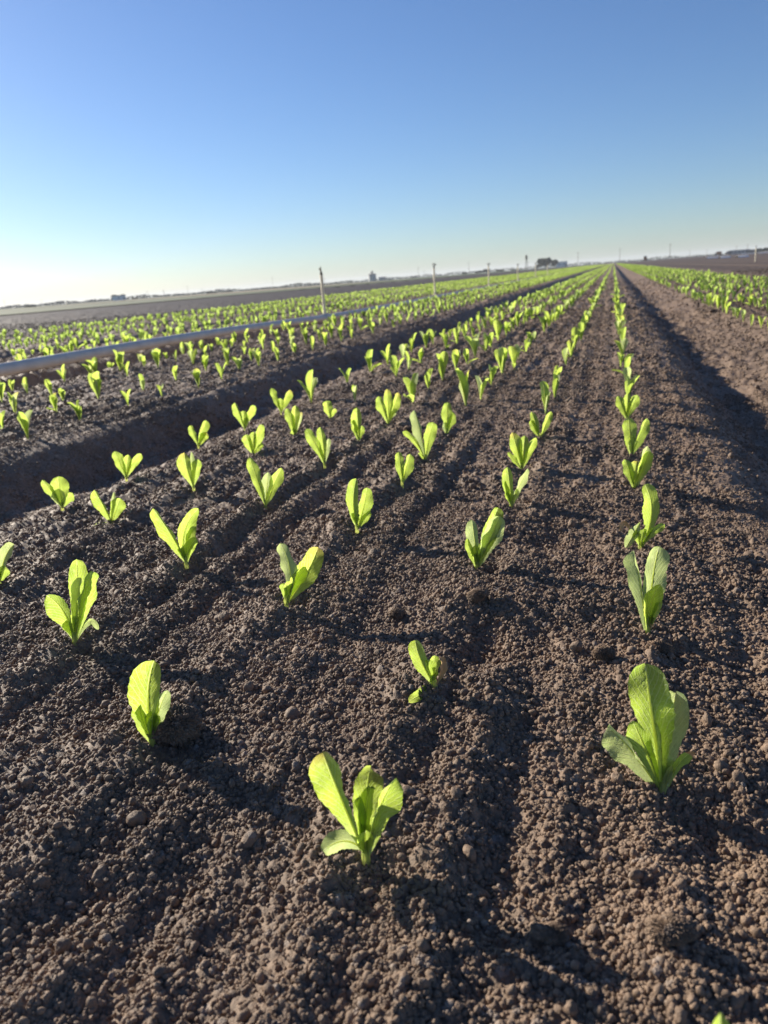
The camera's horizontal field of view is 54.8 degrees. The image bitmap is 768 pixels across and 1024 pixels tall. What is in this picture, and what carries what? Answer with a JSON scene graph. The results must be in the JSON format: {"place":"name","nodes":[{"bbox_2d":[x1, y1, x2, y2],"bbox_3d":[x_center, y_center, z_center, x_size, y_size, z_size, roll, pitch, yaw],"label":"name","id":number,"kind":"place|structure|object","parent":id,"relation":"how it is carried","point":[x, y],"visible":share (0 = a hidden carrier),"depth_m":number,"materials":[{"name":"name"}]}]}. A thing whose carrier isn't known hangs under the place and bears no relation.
{"place":"outdoors","nodes":[
{"label":"outdoors","id":0,"kind":"place"},
{"bbox_2d":[0,265,579,314],"bbox_3d":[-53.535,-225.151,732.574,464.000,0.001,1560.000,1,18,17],"label":"green field","id":1,"kind":"structure","parent":0,"point":[56,307],"depth_m":122.12,"materials":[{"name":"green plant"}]},
{"bbox_2d":[537,257,552,267],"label":"tree","id":2,"kind":"object","parent":1,"relation":"on","point":[543,261],"visible":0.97,"depth_m":556.13,"materials":[{"name":"plant"}]},
{"bbox_2d":[0,251,767,1023],"bbox_3d":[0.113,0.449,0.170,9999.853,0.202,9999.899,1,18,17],"label":"ground","id":3,"kind":"structure","parent":0,"point":[740,263],"depth_m":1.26,"materials":[{"name":"brown soil"}]},
{"bbox_2d":[0,382,4,401],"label":"lettuce seedling","id":4,"kind":"object","parent":3,"relation":"on","point":[2,387],"visible":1,"depth_m":3.52,"materials":[{"name":"green plant"}]},
{"bbox_2d":[0,542,14,583],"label":"lettuce seedling","id":5,"kind":"object","parent":3,"relation":"on","point":[6,550],"visible":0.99,"depth_m":1.22,"materials":[{"name":"green plant"}]},
{"bbox_2d":[6,392,17,412],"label":"lettuce seedling","id":6,"kind":"object","parent":3,"relation":"on","point":[13,400],"visible":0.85,"depth_m":3.18,"materials":[{"name":"green plant"}]},
{"bbox_2d":[17,410,32,439],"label":"lettuce seedling","id":7,"kind":"object","parent":3,"relation":"on","point":[23,419],"visible":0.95,"depth_m":2.57,"materials":[{"name":"green plant"}]},
{"bbox_2d":[44,379,51,394],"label":"lettuce seedling","id":8,"kind":"object","parent":3,"relation":"on","point":[48,384],"visible":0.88,"depth_m":3.68,"materials":[{"name":"green plant"}]},
{"bbox_2d":[47,393,57,411],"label":"lettuce seedling","id":9,"kind":"object","parent":3,"relation":"on","point":[53,399],"visible":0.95,"depth_m":3.05,"materials":[{"name":"green plant"}]},
{"bbox_2d":[41,476,73,510],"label":"lettuce seedling","id":10,"kind":"object","parent":3,"relation":"on","point":[56,489],"visible":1,"depth_m":1.72,"materials":[{"name":"green plant"}]},
{"bbox_2d":[56,364,66,381],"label":"lettuce seedling","id":11,"kind":"object","parent":3,"relation":"on","point":[63,373],"visible":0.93,"depth_m":4.21,"materials":[{"name":"green plant"}]},
{"bbox_2d":[44,559,98,645],"bbox_3d":[-0.403,0.123,0.965,0.069,0.115,0.031,-20,23,-41],"label":"lettuce seedling","id":12,"kind":"object","parent":3,"relation":"on","point":[82,581],"visible":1,"depth_m":0.97,"materials":[{"name":"green plant"}]},
{"bbox_2d":[67,400,81,419],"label":"lettuce seedling","id":13,"kind":"object","parent":3,"relation":"on","point":[77,409],"visible":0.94,"depth_m":2.87,"materials":[{"name":"green plant"}]},
{"bbox_2d":[86,357,96,371],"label":"lettuce seedling","id":14,"kind":"object","parent":3,"relation":"on","point":[93,363],"visible":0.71,"depth_m":4.43,"materials":[{"name":"green plant"}]},
{"bbox_2d":[88,371,101,397],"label":"lettuce seedling","id":15,"kind":"object","parent":3,"relation":"on","point":[94,380],"visible":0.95,"depth_m":3.35,"materials":[{"name":"green plant"}]},
{"bbox_2d":[90,490,125,524],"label":"lettuce seedling","id":16,"kind":"object","parent":3,"relation":"on","point":[118,505],"visible":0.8,"depth_m":1.53,"materials":[{"name":"green plant"}]},
{"bbox_2d":[113,350,123,369],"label":"lettuce seedling","id":17,"kind":"object","parent":3,"relation":"on","point":[119,357],"visible":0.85,"depth_m":4.66,"materials":[{"name":"green plant"}]},
{"bbox_2d":[119,389,130,405],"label":"lettuce seedling","id":18,"kind":"object","parent":3,"relation":"on","point":[125,396],"visible":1,"depth_m":3.10,"materials":[{"name":"green plant"}]},
{"bbox_2d":[112,451,142,481],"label":"lettuce seedling","id":19,"kind":"object","parent":3,"relation":"on","point":[126,465],"visible":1,"depth_m":1.94,"materials":[{"name":"green plant"}]},
{"bbox_2d":[127,660,170,746],"bbox_3d":[-0.233,0.196,0.738,0.037,0.095,0.024,-16,21,-34],"label":"lettuce seedling","id":20,"kind":"object","parent":3,"relation":"on","point":[149,703],"visible":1,"depth_m":0.74,"materials":[{"name":"green plant"}]},
{"bbox_2d":[150,348,158,367],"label":"lettuce seedling","id":21,"kind":"object","parent":3,"relation":"on","point":[155,354],"visible":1,"depth_m":4.57,"materials":[{"name":"green plant"}]},
{"bbox_2d":[150,508,198,568],"bbox_3d":[-0.332,0.042,1.207,0.078,0.110,0.028,-15,20,-30],"label":"lettuce seedling","id":22,"kind":"object","parent":3,"relation":"on","point":[184,549],"visible":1,"depth_m":1.21,"materials":[{"name":"green plant"}]},
{"bbox_2d":[147,702,203,748],"bbox_3d":[-0.217,0.219,0.763,0.066,0.044,0.053,1,18,17],"label":"soil clod","id":23,"kind":"object","parent":3,"relation":"on","point":[181,725],"visible":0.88,"depth_m":0.75,"materials":[{"name":"brown soil"}]},
{"bbox_2d":[177,452,201,490],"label":"lettuce seedling","id":24,"kind":"object","parent":3,"relation":"on","point":[189,468],"visible":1,"depth_m":1.69,"materials":[{"name":"green plant"}]},
{"bbox_2d":[187,344,197,363],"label":"lettuce seedling","id":25,"kind":"object","parent":3,"relation":"on","point":[191,354],"visible":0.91,"depth_m":4.74,"materials":[{"name":"green plant"}]},
{"bbox_2d":[191,368,199,387],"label":"lettuce seedling","id":26,"kind":"object","parent":3,"relation":"on","point":[196,373],"visible":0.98,"depth_m":3.60,"materials":[{"name":"green plant"}]},
{"bbox_2d":[188,420,209,448],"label":"lettuce seedling","id":27,"kind":"object","parent":3,"relation":"on","point":[203,436],"visible":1,"depth_m":2.32,"materials":[{"name":"green plant"}]},
{"bbox_2d":[231,355,241,371],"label":"lettuce seedling","id":28,"kind":"object","parent":3,"relation":"on","point":[238,361],"visible":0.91,"depth_m":4.13,"materials":[{"name":"green plant"}]},
{"bbox_2d":[232,403,256,430],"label":"lettuce seedling","id":29,"kind":"object","parent":3,"relation":"on","point":[243,417],"visible":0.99,"depth_m":2.51,"materials":[{"name":"green plant"}]},
{"bbox_2d":[242,424,264,453],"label":"lettuce seedling","id":30,"kind":"object","parent":3,"relation":"on","point":[252,441],"visible":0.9,"depth_m":2.08,"materials":[{"name":"green plant"}]},
{"bbox_2d":[249,348,260,365],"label":"lettuce seedling","id":31,"kind":"object","parent":3,"relation":"on","point":[257,354],"visible":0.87,"depth_m":4.35,"materials":[{"name":"green plant"}]},
{"bbox_2d":[246,457,283,508],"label":"lettuce seedling","id":32,"kind":"object","parent":3,"relation":"on","point":[267,485],"visible":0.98,"depth_m":1.51,"materials":[{"name":"green plant"}]},
{"bbox_2d":[270,388,292,414],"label":"lettuce seedling","id":33,"kind":"object","parent":3,"relation":"on","point":[281,404],"visible":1,"depth_m":2.78,"materials":[{"name":"green plant"}]},
{"bbox_2d":[0,270,571,376],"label":"irrigation pipe","id":34,"kind":"object","parent":3,"relation":"on","point":[24,365],"visible":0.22,"depth_m":6.02,"materials":[{"name":"metal"}]},
{"bbox_2d":[319,266,326,313],"bbox_3d":[-0.792,-2.861,9.574,0.048,0.597,0.090,-5,17,-3],"label":"sprinkler riser","id":35,"kind":"object","parent":34,"relation":"attached to","point":[323,294],"visible":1,"depth_m":9.56,"materials":[{"name":"beige plastic"}]},
{"bbox_2d":[284,406,302,433],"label":"lettuce seedling","id":36,"kind":"object","parent":3,"relation":"on","point":[293,417],"visible":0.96,"depth_m":2.27,"materials":[{"name":"green plant"}]},
{"bbox_2d":[277,543,323,607],"bbox_3d":[-0.113,0.086,1.028,0.067,0.095,0.024,-9,18,-15],"label":"lettuce seedling","id":37,"kind":"object","parent":3,"relation":"on","point":[302,576],"visible":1,"depth_m":1.03,"materials":[{"name":"green plant"}]},
{"bbox_2d":[297,369,317,401],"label":"lettuce seedling","id":38,"kind":"object","parent":3,"relation":"on","point":[311,382],"visible":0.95,"depth_m":2.93,"materials":[{"name":"green plant"}]},
{"bbox_2d":[305,427,330,468],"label":"lettuce seedling","id":39,"kind":"object","parent":3,"relation":"on","point":[320,445],"visible":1,"depth_m":1.79,"materials":[{"name":"green plant"}]},
{"bbox_2d":[323,401,336,417],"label":"lettuce seedling","id":40,"kind":"object","parent":3,"relation":"on","point":[329,411],"visible":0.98,"depth_m":2.51,"materials":[{"name":"green plant"}]},
{"bbox_2d":[309,752,402,866],"bbox_3d":[-0.022,0.228,0.558,0.065,0.105,0.044,-15,20,-30],"label":"lettuce seedling","id":41,"kind":"object","parent":3,"relation":"on","point":[376,806],"visible":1,"depth_m":0.56,"materials":[{"name":"green plant"}]},
{"bbox_2d":[351,407,364,440],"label":"lettuce seedling","id":42,"kind":"object","parent":3,"relation":"on","point":[358,429],"visible":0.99,"depth_m":2.05,"materials":[{"name":"green plant"}]},
{"bbox_2d":[346,478,372,532],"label":"lettuce seedling","id":43,"kind":"object","parent":3,"relation":"on","point":[365,505],"visible":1,"depth_m":1.29,"materials":[{"name":"green plant"}]},
{"bbox_2d":[364,349,381,371],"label":"lettuce seedling","id":44,"kind":"object","parent":3,"relation":"on","point":[368,357],"visible":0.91,"depth_m":3.71,"materials":[{"name":"green plant"}]},
{"bbox_2d":[0,251,764,308],"bbox_3d":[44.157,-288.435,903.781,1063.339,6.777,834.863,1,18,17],"label":"distant scrub","id":45,"kind":"object","parent":3,"relation":"on","point":[203,292],"visible":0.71,"depth_m":846.15,"materials":[{"name":"green plant"}]},
{"bbox_2d":[0,263,767,349],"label":"distant lettuce crop","id":46,"kind":"object","parent":3,"relation":"on","point":[651,270],"visible":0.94,"depth_m":12.83,"materials":[{"name":"green plant"}]},
{"bbox_2d":[380,344,390,364],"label":"lettuce seedling","id":47,"kind":"object","parent":3,"relation":"on","point":[387,354],"visible":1,"depth_m":4.01,"materials":[{"name":"green plant"}]},
{"bbox_2d":[376,389,400,423],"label":"lettuce seedling","id":48,"kind":"object","parent":3,"relation":"on","point":[388,407],"visible":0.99,"depth_m":2.31,"materials":[{"name":"green plant"}]},
{"bbox_2d":[387,607,404,618],"bbox_3d":[0.017,0.138,1.009,0.027,0.016,0.021,10,22,38],"label":"soil clod","id":49,"kind":"object","parent":3,"relation":"on","point":[395,612],"visible":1,"depth_m":1.00,"materials":[{"name":"brown soil"}]},
{"bbox_2d":[389,355,403,376],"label":"lettuce seedling","id":50,"kind":"object","parent":3,"relation":"on","point":[395,365],"visible":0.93,"depth_m":3.38,"materials":[{"name":"green plant"}]},
{"bbox_2d":[399,344,407,357],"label":"lettuce seedling","id":51,"kind":"object","parent":3,"relation":"on","point":[402,347],"visible":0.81,"depth_m":4.27,"materials":[{"name":"green plant"}]},
{"bbox_2d":[395,452,413,487],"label":"lettuce seedling","id":52,"kind":"object","parent":3,"relation":"on","point":[404,470],"visible":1,"depth_m":1.59,"materials":[{"name":"green plant"}]},
{"bbox_2d":[403,373,417,401],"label":"lettuce seedling","id":53,"kind":"object","parent":3,"relation":"on","point":[410,385],"visible":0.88,"depth_m":2.65,"materials":[{"name":"green plant"}]},
{"bbox_2d":[407,333,415,351],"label":"lettuce seedling","id":54,"kind":"object","parent":3,"relation":"on","point":[411,342],"visible":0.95,"depth_m":4.51,"materials":[{"name":"green plant"}]},
{"bbox_2d":[403,410,436,459],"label":"lettuce seedling","id":55,"kind":"object","parent":3,"relation":"on","point":[428,439],"visible":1,"depth_m":1.78,"materials":[{"name":"green plant"}]},
{"bbox_2d":[419,330,428,347],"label":"lettuce seedling","id":56,"kind":"object","parent":3,"relation":"on","point":[425,338],"visible":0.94,"depth_m":4.80,"materials":[{"name":"green plant"}]},
{"bbox_2d":[408,640,447,702],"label":"lettuce seedling","id":57,"kind":"object","parent":3,"relation":"on","point":[426,668],"visible":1,"depth_m":0.79,"materials":[{"name":"green plant"}]},
{"bbox_2d":[424,368,432,387],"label":"lettuce seedling","id":58,"kind":"object","parent":3,"relation":"on","point":[427,376],"visible":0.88,"depth_m":2.90,"materials":[{"name":"green plant"}]},
{"bbox_2d":[436,351,447,379],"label":"lettuce seedling","id":59,"kind":"object","parent":3,"relation":"on","point":[442,357],"visible":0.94,"depth_m":3.13,"materials":[{"name":"green plant"}]},
{"bbox_2d":[439,333,449,348],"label":"lettuce seedling","id":60,"kind":"object","parent":3,"relation":"on","point":[445,339],"visible":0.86,"depth_m":4.40,"materials":[{"name":"green plant"}]},
{"bbox_2d":[441,402,455,433],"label":"lettuce seedling","id":61,"kind":"object","parent":3,"relation":"on","point":[448,415],"visible":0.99,"depth_m":2.07,"materials":[{"name":"green plant"}]},
{"bbox_2d":[452,349,459,368],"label":"lettuce seedling","id":62,"kind":"object","parent":3,"relation":"on","point":[455,355],"visible":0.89,"depth_m":3.37,"materials":[{"name":"green plant"}]},
{"bbox_2d":[455,368,468,405],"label":"lettuce seedling","id":63,"kind":"object","parent":3,"relation":"on","point":[464,386],"visible":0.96,"depth_m":2.47,"materials":[{"name":"green plant"}]},
{"bbox_2d":[463,349,478,363],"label":"lettuce seedling","id":64,"kind":"object","parent":3,"relation":"on","point":[466,353],"visible":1,"depth_m":3.63,"materials":[{"name":"green plant"}]},
{"bbox_2d":[464,333,479,356],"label":"lettuce seedling","id":65,"kind":"object","parent":3,"relation":"on","point":[474,343],"visible":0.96,"depth_m":3.89,"materials":[{"name":"green plant"}]},
{"bbox_2d":[467,587,489,603],"bbox_3d":[0.126,0.113,0.997,0.033,0.021,0.027,1,18,17],"label":"soil clod","id":66,"kind":"object","parent":3,"relation":"on","point":[477,594],"visible":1,"depth_m":0.99,"materials":[{"name":"brown soil"}]},
{"bbox_2d":[475,376,488,399],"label":"lettuce seedling","id":67,"kind":"object","parent":3,"relation":"on","point":[481,386],"visible":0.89,"depth_m":2.63,"materials":[{"name":"green plant"}]},
{"bbox_2d":[465,507,504,568],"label":"lettuce seedling","id":68,"kind":"object","parent":3,"relation":"on","point":[491,537],"visible":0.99,"depth_m":1.11,"materials":[{"name":"green plant"}]},
{"bbox_2d":[479,332,492,350],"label":"lettuce seedling","id":69,"kind":"object","parent":3,"relation":"on","point":[487,338],"visible":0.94,"depth_m":4.13,"materials":[{"name":"green plant"}]},
{"bbox_2d":[483,365,498,384],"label":"lettuce seedling","id":70,"kind":"object","parent":3,"relation":"on","point":[492,370],"visible":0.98,"depth_m":2.90,"materials":[{"name":"green plant"}]},
{"bbox_2d":[493,320,503,340],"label":"lettuce seedling","id":71,"kind":"object","parent":3,"relation":"on","point":[498,326],"visible":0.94,"depth_m":4.68,"materials":[{"name":"green plant"}]},
{"bbox_2d":[494,347,507,372],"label":"lettuce seedling","id":72,"kind":"object","parent":3,"relation":"on","point":[500,353],"visible":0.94,"depth_m":3.20,"materials":[{"name":"green plant"}]},
{"bbox_2d":[508,346,519,366],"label":"lettuce seedling","id":73,"kind":"object","parent":3,"relation":"on","point":[513,352],"visible":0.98,"depth_m":3.46,"materials":[{"name":"green plant"}]},
{"bbox_2d":[502,467,528,506],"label":"lettuce seedling","id":74,"kind":"object","parent":3,"relation":"on","point":[511,496],"visible":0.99,"depth_m":1.41,"materials":[{"name":"green plant"}]},
{"bbox_2d":[507,432,536,468],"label":"lettuce seedling","id":75,"kind":"object","parent":3,"relation":"on","point":[522,448],"visible":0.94,"depth_m":1.65,"materials":[{"name":"green plant"}]},
{"bbox_2d":[529,412,552,436],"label":"lettuce seedling","id":76,"kind":"object","parent":3,"relation":"on","point":[534,424],"visible":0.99,"depth_m":1.99,"materials":[{"name":"green plant"}]},
{"bbox_2d":[538,316,546,331],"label":"lettuce seedling","id":77,"kind":"object","parent":3,"relation":"on","point":[543,319],"visible":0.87,"depth_m":5.09,"materials":[{"name":"green plant"}]},
{"bbox_2d":[540,381,550,414],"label":"lettuce seedling","id":78,"kind":"object","parent":3,"relation":"on","point":[545,392],"visible":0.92,"depth_m":2.26,"materials":[{"name":"green plant"}]},
{"bbox_2d":[529,920,570,946],"bbox_3d":[0.112,0.284,0.498,0.028,0.016,0.018,-5,17,-4],"label":"soil clod","id":79,"kind":"object","parent":3,"relation":"on","point":[553,933],"visible":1,"depth_m":0.49,"materials":[{"name":"brown soil"}]},
{"bbox_2d":[552,373,559,396],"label":"lettuce seedling","id":80,"kind":"object","parent":3,"relation":"on","point":[556,378],"visible":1,"depth_m":2.49,"materials":[{"name":"green plant"}]},
{"bbox_2d":[562,347,567,364],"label":"lettuce seedling","id":81,"kind":"object","parent":3,"relation":"on","point":[565,353],"visible":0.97,"depth_m":3.33,"materials":[{"name":"green plant"}]},
{"bbox_2d":[567,340,573,356],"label":"lettuce seedling","id":82,"kind":"object","parent":3,"relation":"on","point":[570,344],"visible":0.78,"depth_m":3.58,"materials":[{"name":"green plant"}]},
{"bbox_2d":[571,327,577,347],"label":"lettuce seedling","id":83,"kind":"object","parent":3,"relation":"on","point":[574,331],"visible":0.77,"depth_m":3.86,"materials":[{"name":"green plant"}]},
{"bbox_2d":[578,322,583,339],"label":"lettuce seedling","id":84,"kind":"object","parent":3,"relation":"on","point":[580,325],"visible":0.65,"depth_m":4.37,"materials":[{"name":"green plant"}]},
{"bbox_2d":[590,644,616,663],"bbox_3d":[0.253,0.162,0.852,0.030,0.023,0.028,1,18,17],"label":"soil clod","id":85,"kind":"object","parent":3,"relation":"on","point":[602,652],"visible":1,"depth_m":0.84,"materials":[{"name":"brown soil"}]},
{"bbox_2d":[614,315,625,334],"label":"lettuce seedling","id":86,"kind":"object","parent":3,"relation":"on","point":[618,325],"visible":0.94,"depth_m":4.47,"materials":[{"name":"green plant"}]},
{"bbox_2d":[614,338,627,354],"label":"lettuce seedling","id":87,"kind":"object","parent":3,"relation":"on","point":[622,345],"visible":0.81,"depth_m":3.45,"materials":[{"name":"green plant"}]},
{"bbox_2d":[613,354,633,373],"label":"lettuce seedling","id":88,"kind":"object","parent":3,"relation":"on","point":[627,360],"visible":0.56,"depth_m":2.91,"materials":[{"name":"green plant"}]},
{"bbox_2d":[615,393,639,417],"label":"lettuce seedling","id":89,"kind":"object","parent":3,"relation":"on","point":[627,405],"visible":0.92,"depth_m":2.09,"materials":[{"name":"green plant"}]},
{"bbox_2d":[623,367,631,380],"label":"lettuce seedling","id":90,"kind":"object","parent":3,"relation":"on","point":[627,371],"visible":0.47,"depth_m":2.68,"materials":[{"name":"green plant"}]},
{"bbox_2d":[625,375,639,393],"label":"lettuce seedling","id":91,"kind":"object","parent":3,"relation":"on","point":[629,383],"visible":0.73,"depth_m":2.38,"materials":[{"name":"green plant"}]},
{"bbox_2d":[622,417,649,453],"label":"lettuce seedling","id":92,"kind":"object","parent":3,"relation":"on","point":[633,444],"visible":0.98,"depth_m":1.72,"materials":[{"name":"green plant"}]},
{"bbox_2d":[622,446,653,488],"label":"lettuce seedling","id":93,"kind":"object","parent":3,"relation":"on","point":[635,472],"visible":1,"depth_m":1.48,"materials":[{"name":"green plant"}]},
{"bbox_2d":[619,484,664,549],"bbox_3d":[0.411,0.013,1.182,0.068,0.114,0.024,-1,18,10],"label":"lettuce seedling","id":94,"kind":"object","parent":3,"relation":"on","point":[650,513],"visible":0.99,"depth_m":1.18,"materials":[{"name":"green plant"}]},
{"bbox_2d":[623,546,669,633],"bbox_3d":[0.320,0.102,0.903,0.053,0.121,0.024,-2,17,6],"label":"lettuce seedling","id":95,"kind":"object","parent":3,"relation":"on","point":[648,600],"visible":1,"depth_m":0.90,"materials":[{"name":"green plant"}]},
{"bbox_2d":[602,664,694,794],"bbox_3d":[0.230,0.191,0.648,0.075,0.127,0.046,1,18,17],"label":"lettuce seedling","id":96,"kind":"object","parent":3,"relation":"on","point":[655,734],"visible":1,"depth_m":0.64,"materials":[{"name":"green plant"}]},
{"bbox_2d":[645,639,674,657],"bbox_3d":[0.325,0.163,0.872,0.034,0.028,0.024,1,18,17],"label":"soil clod","id":97,"kind":"object","parent":3,"relation":"on","point":[663,647],"visible":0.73,"depth_m":0.86,"materials":[{"name":"brown soil"}]},
{"bbox_2d":[644,913,698,947],"bbox_3d":[0.185,0.269,0.476,0.033,0.020,0.025,1,18,17],"label":"soil clod","id":98,"kind":"object","parent":3,"relation":"on","point":[669,929],"visible":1,"depth_m":0.47,"materials":[{"name":"brown soil"}]},
{"bbox_2d":[713,1012,728,1023],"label":"lettuce seedling","id":99,"kind":"object","parent":3,"relation":"on","point":[720,1018],"visible":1,"depth_m":0.33,"materials":[{"name":"green plant"}]},
{"bbox_2d":[0,0,767,307],"label":"sky","id":100,"kind":"structure","parent":0,"point":[152,146],"materials":[{"name":"blue"}]},
{"bbox_2d":[730,249,749,254],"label":"packing shed","id":101,"kind":"structure","parent":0,"point":[743,251],"depth_m":445.53,"materials":[{"name":"grey metal"}]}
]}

